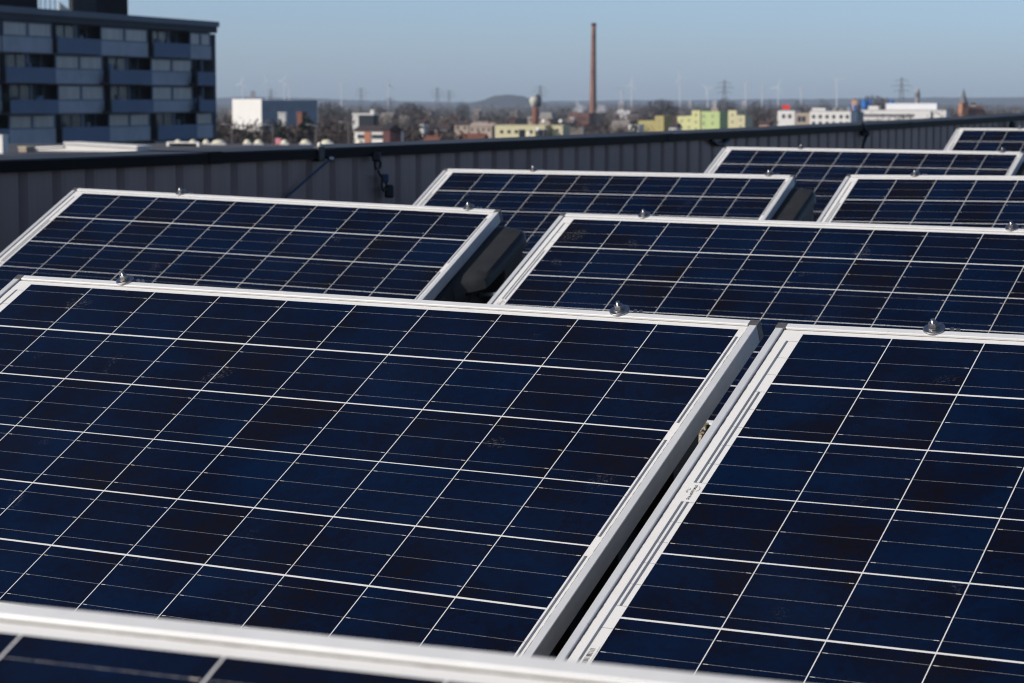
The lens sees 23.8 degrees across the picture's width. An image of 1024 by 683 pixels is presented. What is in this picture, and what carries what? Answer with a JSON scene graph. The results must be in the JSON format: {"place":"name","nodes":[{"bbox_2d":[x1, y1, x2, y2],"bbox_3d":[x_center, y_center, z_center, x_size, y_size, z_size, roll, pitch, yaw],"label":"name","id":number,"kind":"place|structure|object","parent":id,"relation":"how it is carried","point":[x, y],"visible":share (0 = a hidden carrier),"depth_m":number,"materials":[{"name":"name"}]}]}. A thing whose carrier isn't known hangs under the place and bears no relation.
{"place":"outdoors","nodes":[
{"label":"outdoors","id":0,"kind":"place"},
{"bbox_2d":[0,0,218,143],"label":"apartment block","id":1,"kind":"structure","parent":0,"point":[105,71],"depth_m":228.76,"materials":[{"name":"concrete"}]},
{"bbox_2d":[1,20,27,36],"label":"window","id":2,"kind":"structure","parent":1,"relation":"in","point":[8,28],"depth_m":211.81,"materials":[{"name":"glass"}]},
{"bbox_2d":[8,115,32,129],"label":"window","id":3,"kind":"structure","parent":1,"relation":"in","point":[15,122],"depth_m":213.31,"materials":[{"name":"glass"}]},
{"bbox_2d":[28,22,51,37],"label":"window","id":4,"kind":"structure","parent":1,"relation":"in","point":[35,29],"depth_m":216.19,"materials":[{"name":"glass"}]},
{"bbox_2d":[33,115,55,128],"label":"window","id":5,"kind":"structure","parent":1,"relation":"in","point":[39,121],"depth_m":217.52,"materials":[{"name":"glass"}]},
{"bbox_2d":[54,55,79,69],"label":"window","id":6,"kind":"structure","parent":1,"relation":"in","point":[63,62],"depth_m":221.38,"materials":[{"name":"glass"}]},
{"bbox_2d":[57,85,81,100],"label":"window","id":7,"kind":"structure","parent":1,"relation":"in","point":[69,92],"depth_m":221.97,"materials":[{"name":"glass"}]},
{"bbox_2d":[80,56,102,70],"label":"window","id":8,"kind":"structure","parent":1,"relation":"in","point":[86,62],"depth_m":226.02,"materials":[{"name":"glass"}]},
{"bbox_2d":[81,85,103,100],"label":"window","id":9,"kind":"structure","parent":1,"relation":"in","point":[89,92],"depth_m":226.40,"materials":[{"name":"glass"}]},
{"bbox_2d":[100,26,124,41],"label":"window","id":10,"kind":"structure","parent":1,"relation":"in","point":[116,34],"depth_m":229.97,"materials":[{"name":"glass"}]},
{"bbox_2d":[108,114,129,126],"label":"window","id":11,"kind":"structure","parent":1,"relation":"in","point":[114,120],"depth_m":231.72,"materials":[{"name":"glass"}]},
{"bbox_2d":[125,28,147,42],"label":"window","id":12,"kind":"structure","parent":1,"relation":"in","point":[131,35],"depth_m":234.91,"materials":[{"name":"glass"}]},
{"bbox_2d":[130,113,149,126],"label":"window","id":13,"kind":"structure","parent":1,"relation":"in","point":[136,120],"depth_m":236.11,"materials":[{"name":"glass"}]},
{"bbox_2d":[150,58,171,71],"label":"window","id":14,"kind":"structure","parent":1,"relation":"in","point":[156,65],"depth_m":240.24,"materials":[{"name":"glass"}]},
{"bbox_2d":[151,86,172,100],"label":"window","id":15,"kind":"structure","parent":1,"relation":"in","point":[160,93],"depth_m":240.77,"materials":[{"name":"glass"}]},
{"bbox_2d":[153,140,174,143],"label":"window","id":16,"kind":"structure","parent":1,"relation":"in","point":[154,142],"depth_m":241.09,"materials":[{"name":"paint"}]},
{"bbox_2d":[172,59,191,72],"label":"window","id":17,"kind":"structure","parent":1,"relation":"in","point":[178,65],"depth_m":244.92,"materials":[{"name":"glass"}]},
{"bbox_2d":[173,86,192,100],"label":"window","id":18,"kind":"structure","parent":1,"relation":"in","point":[180,93],"depth_m":245.34,"materials":[{"name":"glass"}]},
{"bbox_2d":[189,32,200,45],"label":"window","id":19,"kind":"structure","parent":1,"relation":"in","point":[194,38],"depth_m":247.75,"materials":[{"name":"glass"}]},
{"bbox_2d":[195,113,212,124],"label":"window","id":20,"kind":"structure","parent":1,"relation":"in","point":[201,118],"depth_m":250.61,"materials":[{"name":"glass"}]},
{"bbox_2d":[200,33,210,45],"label":"window","id":21,"kind":"structure","parent":1,"relation":"in","point":[205,37],"depth_m":250.30,"materials":[{"name":"glass"}]},
{"bbox_2d":[0,144,316,155],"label":"flat roofed hall","id":22,"kind":"structure","parent":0,"point":[12,149],"depth_m":140.07,"materials":[{"name":"grey concrete"}]},
{"bbox_2d":[0,135,8,152],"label":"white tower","id":23,"kind":"structure","parent":22,"relation":"on","point":[3,143],"depth_m":124.44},
{"bbox_2d":[18,146,35,151],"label":"hut","id":24,"kind":"object","parent":22,"relation":"on","point":[26,148],"visible":1,"depth_m":127.73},
{"bbox_2d":[35,141,151,151],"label":"white shed","id":25,"kind":"structure","parent":22,"relation":"on","point":[88,146],"depth_m":129.48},
{"bbox_2d":[166,142,199,145],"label":"white portal","id":26,"kind":"object","parent":22,"relation":"on","point":[185,143],"visible":1,"depth_m":143.77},
{"bbox_2d":[210,140,227,144],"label":"skylight dome","id":27,"kind":"structure","parent":22,"relation":"on","point":[218,142],"depth_m":148.06,"materials":[{"name":"plastic"}]},
{"bbox_2d":[296,112,306,130],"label":"brick tower","id":28,"kind":"structure","parent":0,"point":[300,115],"depth_m":786.75,"materials":[{"name":"red brick"}]},
{"bbox_2d":[353,126,404,142],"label":"row house","id":29,"kind":"structure","parent":0,"point":[368,134],"depth_m":638.42,"materials":[{"name":"paint"}]},
{"bbox_2d":[381,123,402,141],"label":"dark red house","id":30,"kind":"structure","parent":0,"point":[391,132],"depth_m":618.04,"materials":[{"name":"brick"}]},
{"bbox_2d":[419,118,429,135],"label":"white house","id":31,"kind":"structure","parent":0,"point":[424,123],"depth_m":997.38,"materials":[{"name":"tile"}]},
{"bbox_2d":[423,133,445,140],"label":"house","id":32,"kind":"structure","parent":0,"point":[437,137],"depth_m":639.80,"materials":[{"name":"red tile"}]},
{"bbox_2d":[435,123,453,136],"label":"grey house","id":33,"kind":"structure","parent":0,"point":[443,127],"depth_m":897.66,"materials":[{"name":"concrete"}]},
{"bbox_2d":[454,119,472,137],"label":"tan house","id":34,"kind":"structure","parent":0,"point":[463,126],"depth_m":1046.39,"materials":[{"name":"tile"}]},
{"bbox_2d":[458,131,488,138],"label":"brick house","id":35,"kind":"structure","parent":0,"point":[476,135],"depth_m":719.32,"materials":[{"name":"red brick"}]},
{"bbox_2d":[468,95,549,104],"bbox_3d":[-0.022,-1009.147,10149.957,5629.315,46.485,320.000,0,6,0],"label":"hill","id":36,"kind":"structure","parent":0,"point":[507,100],"depth_m":10074.12,"materials":[{"name":"grey"}]},
{"bbox_2d":[515,119,527,124],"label":"dark block","id":37,"kind":"structure","parent":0,"point":[521,121],"depth_m":1095.61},
{"bbox_2d":[494,125,551,137],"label":"yellow flat building","id":38,"kind":"structure","parent":0,"point":[502,131],"depth_m":757.98,"materials":[{"name":"yellow paint"}]},
{"bbox_2d":[38,0,1023,101],"label":"sky","id":39,"kind":"structure","parent":0,"point":[475,50],"materials":[{"name":"blue"}]},
{"bbox_2d":[530,94,540,124],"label":"water tower","id":40,"kind":"structure","parent":0,"point":[535,102],"depth_m":1342.46,"materials":[{"name":"red brick"}]},
{"bbox_2d":[527,112,556,124],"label":"tower house","id":41,"kind":"structure","parent":0,"point":[547,116],"depth_m":1374.24,"materials":[{"name":"white paint"}]},
{"bbox_2d":[596,112,604,129],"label":"dark boiler house","id":42,"kind":"structure","parent":0,"point":[601,115],"depth_m":1922.05,"materials":[{"name":"grey concrete"}]},
{"bbox_2d":[216,104,1023,134],"bbox_3d":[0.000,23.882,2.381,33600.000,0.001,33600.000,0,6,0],"label":"ground","id":43,"kind":"structure","parent":0,"point":[471,107],"depth_m":7438.53,"materials":[{"name":"soil"}]},
{"bbox_2d":[220,119,244,143],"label":"bare tree","id":44,"kind":"object","parent":43,"relation":"on","point":[239,141],"visible":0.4,"depth_m":617.55,"materials":[{"name":"brown plant"}]},
{"bbox_2d":[252,125,273,143],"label":"bare tree","id":45,"kind":"object","parent":43,"relation":"on","point":[263,137],"visible":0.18,"depth_m":597.70,"materials":[{"name":"brown plant"}]},
{"bbox_2d":[232,99,317,134],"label":"white hall","id":46,"kind":"structure","parent":43,"relation":"on","point":[261,111],"depth_m":882.99,"materials":[{"name":"white paint"}]},
{"bbox_2d":[272,118,287,143],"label":"evergreen tree","id":47,"kind":"object","parent":43,"relation":"on","point":[280,134],"visible":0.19,"depth_m":597.56,"materials":[{"name":"green plant"}]},
{"bbox_2d":[277,112,287,132],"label":"white annexe","id":48,"kind":"structure","parent":43,"relation":"on","point":[282,116],"depth_m":796.64,"materials":[{"name":"white paint"}]},
{"bbox_2d":[296,115,317,143],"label":"evergreen tree","id":49,"kind":"object","parent":43,"relation":"on","point":[305,120],"visible":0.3,"depth_m":716.31,"materials":[{"name":"green plant"}]},
{"bbox_2d":[318,101,345,125],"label":"bare tree","id":50,"kind":"object","parent":43,"relation":"on","point":[324,110],"visible":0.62,"depth_m":1889.27,"materials":[{"name":"grey plant"}]},
{"bbox_2d":[337,124,355,143],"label":"bare tree","id":51,"kind":"object","parent":43,"relation":"on","point":[347,136],"visible":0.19,"depth_m":617.96,"materials":[{"name":"brown plant"}]},
{"bbox_2d":[352,110,378,137],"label":"stepped block","id":52,"kind":"structure","parent":43,"relation":"on","point":[367,119],"depth_m":995.95,"materials":[{"name":"white paint"}]},
{"bbox_2d":[369,103,383,118],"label":"bare tree","id":53,"kind":"object","parent":43,"relation":"on","point":[378,110],"visible":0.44,"depth_m":2188.75,"materials":[{"name":"grey plant"}]},
{"bbox_2d":[394,102,427,123],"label":"bare tree","id":54,"kind":"object","parent":43,"relation":"on","point":[407,107],"visible":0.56,"depth_m":2088.48,"materials":[{"name":"grey plant"}]},
{"bbox_2d":[217,117,629,143],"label":"winter woodland","id":55,"kind":"object","parent":43,"relation":"on","point":[335,131],"visible":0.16,"depth_m":676.91,"materials":[{"name":"brown plant"}]},
{"bbox_2d":[431,87,444,112],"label":"power pylon","id":56,"kind":"object","parent":43,"relation":"on","point":[437,89],"visible":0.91,"depth_m":3979.22,"materials":[{"name":"metal"}]},
{"bbox_2d":[455,102,470,118],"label":"bare tree","id":57,"kind":"object","parent":43,"relation":"on","point":[462,108],"visible":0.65,"depth_m":2289.03,"materials":[{"name":"grey plant"}]},
{"bbox_2d":[468,121,497,137],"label":"tan hall","id":58,"kind":"structure","parent":43,"relation":"on","point":[488,128],"depth_m":996.31,"materials":[{"name":"beige paint"}]},
{"bbox_2d":[535,129,547,135],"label":"roof box","id":59,"kind":"object","parent":43,"relation":"on","point":[539,132],"visible":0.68,"depth_m":597.84,"materials":[{"name":"grey concrete"}]},
{"bbox_2d":[552,125,569,135],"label":"yellow annexe","id":60,"kind":"structure","parent":43,"relation":"on","point":[560,129],"depth_m":757.48,"materials":[{"name":"yellow paint"}]},
{"bbox_2d":[568,113,595,130],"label":"brick works","id":61,"kind":"structure","parent":43,"relation":"on","point":[588,116],"depth_m":1842.45,"materials":[{"name":"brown brick"}]},
{"bbox_2d":[589,23,595,112],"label":"factory chimney","id":62,"kind":"object","parent":43,"relation":"on","point":[592,108],"visible":0.89,"depth_m":1886.64,"materials":[{"name":"brick"}]},
{"bbox_2d":[216,104,1023,140],"bbox_3d":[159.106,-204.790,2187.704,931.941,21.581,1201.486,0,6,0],"label":"winter woodland","id":63,"kind":"object","parent":43,"relation":"on","point":[435,113],"visible":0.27,"depth_m":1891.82,"materials":[{"name":"brown plant"}]},
{"bbox_2d":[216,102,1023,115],"bbox_3d":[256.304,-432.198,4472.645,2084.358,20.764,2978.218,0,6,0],"label":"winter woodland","id":64,"kind":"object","parent":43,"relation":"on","point":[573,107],"visible":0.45,"depth_m":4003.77,"materials":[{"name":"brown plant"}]},
{"bbox_2d":[228,108,1021,135],"bbox_3d":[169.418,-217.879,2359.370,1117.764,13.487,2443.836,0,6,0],"label":"distant rooftops","id":65,"kind":"object","parent":43,"relation":"on","point":[623,123],"visible":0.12,"depth_m":2037.76,"materials":[{"name":"grey"}]},
{"bbox_2d":[629,119,638,131],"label":"evergreen tree","id":66,"kind":"object","parent":43,"relation":"on","point":[635,127],"visible":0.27,"depth_m":896.51,"materials":[{"name":"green plant"}]},
{"bbox_2d":[639,116,672,131],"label":"ochre block","id":67,"kind":"structure","parent":43,"relation":"on","point":[660,123],"depth_m":995.90,"materials":[{"name":"yellow paint"}]},
{"bbox_2d":[643,99,679,119],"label":"bare tree","id":68,"kind":"object","parent":43,"relation":"on","point":[647,109],"visible":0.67,"depth_m":2384.61,"materials":[{"name":"grey plant"}]},
{"bbox_2d":[668,121,681,130],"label":"white cottage","id":69,"kind":"structure","parent":43,"relation":"on","point":[674,126],"depth_m":897.77,"materials":[{"name":"tile"}]},
{"bbox_2d":[677,110,707,129],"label":"yellow block","id":70,"kind":"structure","parent":43,"relation":"on","point":[693,122],"depth_m":975.63,"materials":[{"name":"yellow paint"}]},
{"bbox_2d":[701,111,727,128],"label":"green block","id":71,"kind":"structure","parent":43,"relation":"on","point":[714,119],"depth_m":956.65,"materials":[{"name":"green paint"}]},
{"bbox_2d":[716,81,732,109],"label":"power pylon","id":72,"kind":"object","parent":43,"relation":"on","point":[725,92],"visible":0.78,"depth_m":2983.91,"materials":[{"name":"metal"}]},
{"bbox_2d":[716,97,736,110],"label":"bare tree","id":73,"kind":"object","parent":43,"relation":"on","point":[730,107],"visible":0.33,"depth_m":1890.05,"materials":[{"name":"grey plant"}]},
{"bbox_2d":[728,110,752,127],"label":"pale yellow block","id":74,"kind":"structure","parent":43,"relation":"on","point":[738,119],"depth_m":976.02,"materials":[{"name":"beige paint"}]},
{"bbox_2d":[747,101,766,122],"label":"bare tree","id":75,"kind":"object","parent":43,"relation":"on","point":[754,111],"visible":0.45,"depth_m":1790.46,"materials":[{"name":"grey plant"}]},
{"bbox_2d":[778,105,856,125],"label":"white office","id":76,"kind":"structure","parent":43,"relation":"on","point":[819,115],"depth_m":1095.75,"materials":[{"name":"white paint"}]},
{"bbox_2d":[861,99,867,109],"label":"blue silo","id":77,"kind":"object","parent":43,"relation":"on","point":[864,103],"visible":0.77,"depth_m":1690.21,"materials":[{"name":"paint"}]},
{"bbox_2d":[857,95,889,111],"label":"bare tree","id":78,"kind":"object","parent":43,"relation":"on","point":[878,100],"visible":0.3,"depth_m":2187.49,"materials":[{"name":"grey plant"}]},
{"bbox_2d":[891,77,911,102],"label":"power pylon","id":79,"kind":"object","parent":43,"relation":"on","point":[901,79],"visible":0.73,"depth_m":2883.74,"materials":[{"name":"metal"}]},
{"bbox_2d":[861,103,950,121],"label":"long white office","id":80,"kind":"structure","parent":43,"relation":"on","point":[914,110],"depth_m":1196.01,"materials":[{"name":"white paint"}]},
{"bbox_2d":[958,88,985,115],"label":"church steeple","id":81,"kind":"object","parent":43,"relation":"on","point":[963,107],"visible":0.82,"depth_m":1495.12,"materials":[{"name":"orange brick"}]},
{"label":"roof","id":82,"kind":"structure","parent":43,"relation":"on","visible":0},
{"bbox_2d":[433,226,526,303],"bbox_3d":[-0.827,-0.124,7.512,1.562,0.494,0.958,5,7,28],"label":"mounting tub","id":83,"kind":"object","parent":82,"relation":"on","point":[493,262],"visible":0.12,"depth_m":7.36,"materials":[{"name":"black plastic"}]},
{"bbox_2d":[0,187,502,300],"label":"solar panel","id":84,"kind":"object","parent":83,"relation":"on","point":[181,237],"visible":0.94,"depth_m":7.70,"materials":[{"name":"blue"}]},
{"bbox_2d":[479,292,495,296],"bbox_3d":[0.022,-0.134,7.344,0.475,0.044,0.172,1,6,12],"label":"roof cable","id":85,"kind":"object","parent":83,"relation":"on","point":[486,294],"visible":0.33,"depth_m":7.32,"materials":[{"name":"black rubber"}]},
{"bbox_2d":[0,112,1023,252],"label":"parapet wall","id":86,"kind":"structure","parent":82,"relation":"on","point":[34,188],"depth_m":11.48,"materials":[{"name":"grey metal"}]},
{"bbox_2d":[284,142,333,198],"bbox_3d":[-0.913,-0.758,10.759,0.048,0.249,0.354,4,7,34],"label":"cable bracket","id":87,"kind":"object","parent":86,"relation":"attached to","point":[321,152],"visible":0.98,"depth_m":10.81,"materials":[{"name":"metal"}]},
{"bbox_2d":[372,151,393,197],"bbox_3d":[-0.603,-0.779,11.345,0.049,0.221,0.170,3,6,25],"label":"hanging cable","id":88,"kind":"object","parent":86,"relation":"hanging from","point":[387,190],"visible":1,"depth_m":11.34,"materials":[{"name":"black plastic"}]},
{"bbox_2d":[709,138,730,145],"bbox_3d":[1.313,-1.259,15.324,0.024,0.056,0.326,3,6,26],"label":"wall hook","id":89,"kind":"object","parent":86,"relation":"attached to","point":[723,143],"depth_m":15.30,"materials":[{"name":"black metal"}]},
{"bbox_2d":[861,122,869,148],"bbox_3d":[2.613,-1.319,17.986,0.071,0.616,0.100,0,6,0],"label":"down conductor","id":90,"kind":"object","parent":86,"relation":"attached to","point":[866,133],"visible":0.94,"depth_m":17.95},
{"bbox_2d":[548,433,698,658],"bbox_3d":[-0.527,0.243,4.320,1.562,0.494,0.958,4,7,28],"label":"mounting tub","id":91,"kind":"object","parent":82,"relation":"on","point":[573,625],"depth_m":4.14,"materials":[{"name":"black plastic"}]},
{"bbox_2d":[0,271,763,657],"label":"solar panel","id":92,"kind":"object","parent":91,"relation":"on","point":[460,475],"visible":0.99,"depth_m":4.16,"materials":[{"name":"blue"}]},
{"bbox_2d":[698,421,710,443],"bbox_3d":[0.476,0.258,6.004,0.180,0.130,0.170,0,6,0],"label":"moss heap","id":93,"kind":"object","parent":82,"relation":"on","point":[704,429],"visible":0.09,"depth_m":5.98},
{"bbox_2d":[771,187,815,221],"bbox_3d":[0.378,-0.385,9.961,1.562,0.494,0.958,3,7,28],"label":"mounting tub","id":94,"kind":"object","parent":82,"relation":"on","point":[797,204],"visible":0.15,"depth_m":9.86,"materials":[{"name":"black plastic"}]},
{"bbox_2d":[413,165,795,259],"bbox_3d":[0.227,-0.452,10.024,1.664,0.058,1.027,3,35,28],"label":"solar panel","id":95,"kind":"object","parent":94,"relation":"on","point":[533,203],"visible":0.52,"depth_m":10.20,"materials":[{"name":"blue"}]},
{"bbox_2d":[1015,162,1023,175],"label":"mounting tub","id":96,"kind":"object","parent":82,"relation":"on","point":[1020,171],"visible":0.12,"depth_m":12.26,"materials":[{"name":"black plastic"}]},
{"bbox_2d":[704,144,1023,221],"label":"solar panel","id":97,"kind":"object","parent":96,"relation":"on","point":[821,173],"visible":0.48,"depth_m":12.61,"materials":[{"name":"blue"}]},
{"bbox_3d":[0.995,0.341,3.426,1.562,0.494,0.958,3,7,28],"label":"mounting tub","id":98,"kind":"object","parent":82,"relation":"on","visible":0},
{"bbox_2d":[556,318,1023,682],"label":"solar panel","id":99,"kind":"object","parent":98,"relation":"on","point":[840,504],"visible":0.96,"depth_m":3.60,"materials":[{"name":"blue"}]},
{"bbox_3d":[-0.366,0.513,1.199,1.562,0.494,0.958,2,6,26],"label":"mounting tub","id":100,"kind":"object","parent":82,"relation":"on","visible":0},
{"bbox_2d":[0,602,788,682],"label":"solar panel","id":101,"kind":"object","parent":100,"relation":"on","point":[39,644],"visible":1,"depth_m":1.52,"materials":[{"name":"silver"}]},
{"bbox_3d":[0.671,-0.007,6.555,1.562,0.494,0.958,4,7,29],"label":"mounting tub","id":102,"kind":"object","parent":82,"relation":"on","visible":0},
{"bbox_2d":[487,209,1023,424],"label":"solar panel","id":103,"kind":"object","parent":102,"relation":"on","point":[770,274],"visible":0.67,"depth_m":6.71,"materials":[{"name":"blue"}]},
{"bbox_3d":[1.823,-0.280,8.647,1.562,0.494,0.958,3,6,29],"label":"mounting tub","id":104,"kind":"object","parent":82,"relation":"on","visible":0},
{"bbox_2d":[817,170,1023,228],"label":"solar panel","id":105,"kind":"object","parent":104,"relation":"on","point":[915,197],"visible":0.34,"depth_m":9.07,"materials":[{"name":"blue"}]},
{"bbox_3d":[3.739,-1.091,15.898,1.562,0.494,0.958,3,6,28],"label":"mounting tub","id":106,"kind":"object","parent":82,"relation":"on","visible":0},
{"bbox_2d":[944,125,1023,161],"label":"solar panel","id":107,"kind":"object","parent":106,"relation":"on","point":[983,139],"visible":0.37,"depth_m":16.48,"materials":[{"name":"blue"}]},
{"bbox_2d":[216,97,1023,103],"bbox_3d":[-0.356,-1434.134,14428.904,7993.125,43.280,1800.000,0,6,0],"label":"hills","id":108,"kind":"structure","parent":0,"point":[993,100],"depth_m":14016.88,"materials":[{"name":"grey"}]},
{"bbox_2d":[628,124,644,131],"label":"white round house","id":109,"kind":"structure","parent":0,"point":[640,127],"depth_m":947.19,"materials":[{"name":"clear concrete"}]},
{"bbox_2d":[758,119,773,126],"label":"orange house","id":110,"kind":"structure","parent":0,"point":[765,123],"depth_m":1047.06,"materials":[{"name":"tile"}]},
{"bbox_2d":[857,112,863,121],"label":"blue glass wing","id":111,"kind":"structure","parent":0,"point":[860,115],"depth_m":1145.11,"materials":[{"name":"blue glass"}]},
{"bbox_2d":[915,89,919,102],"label":"grey tower","id":112,"kind":"structure","parent":0,"point":[917,94],"depth_m":2386.12,"materials":[{"name":"concrete"}]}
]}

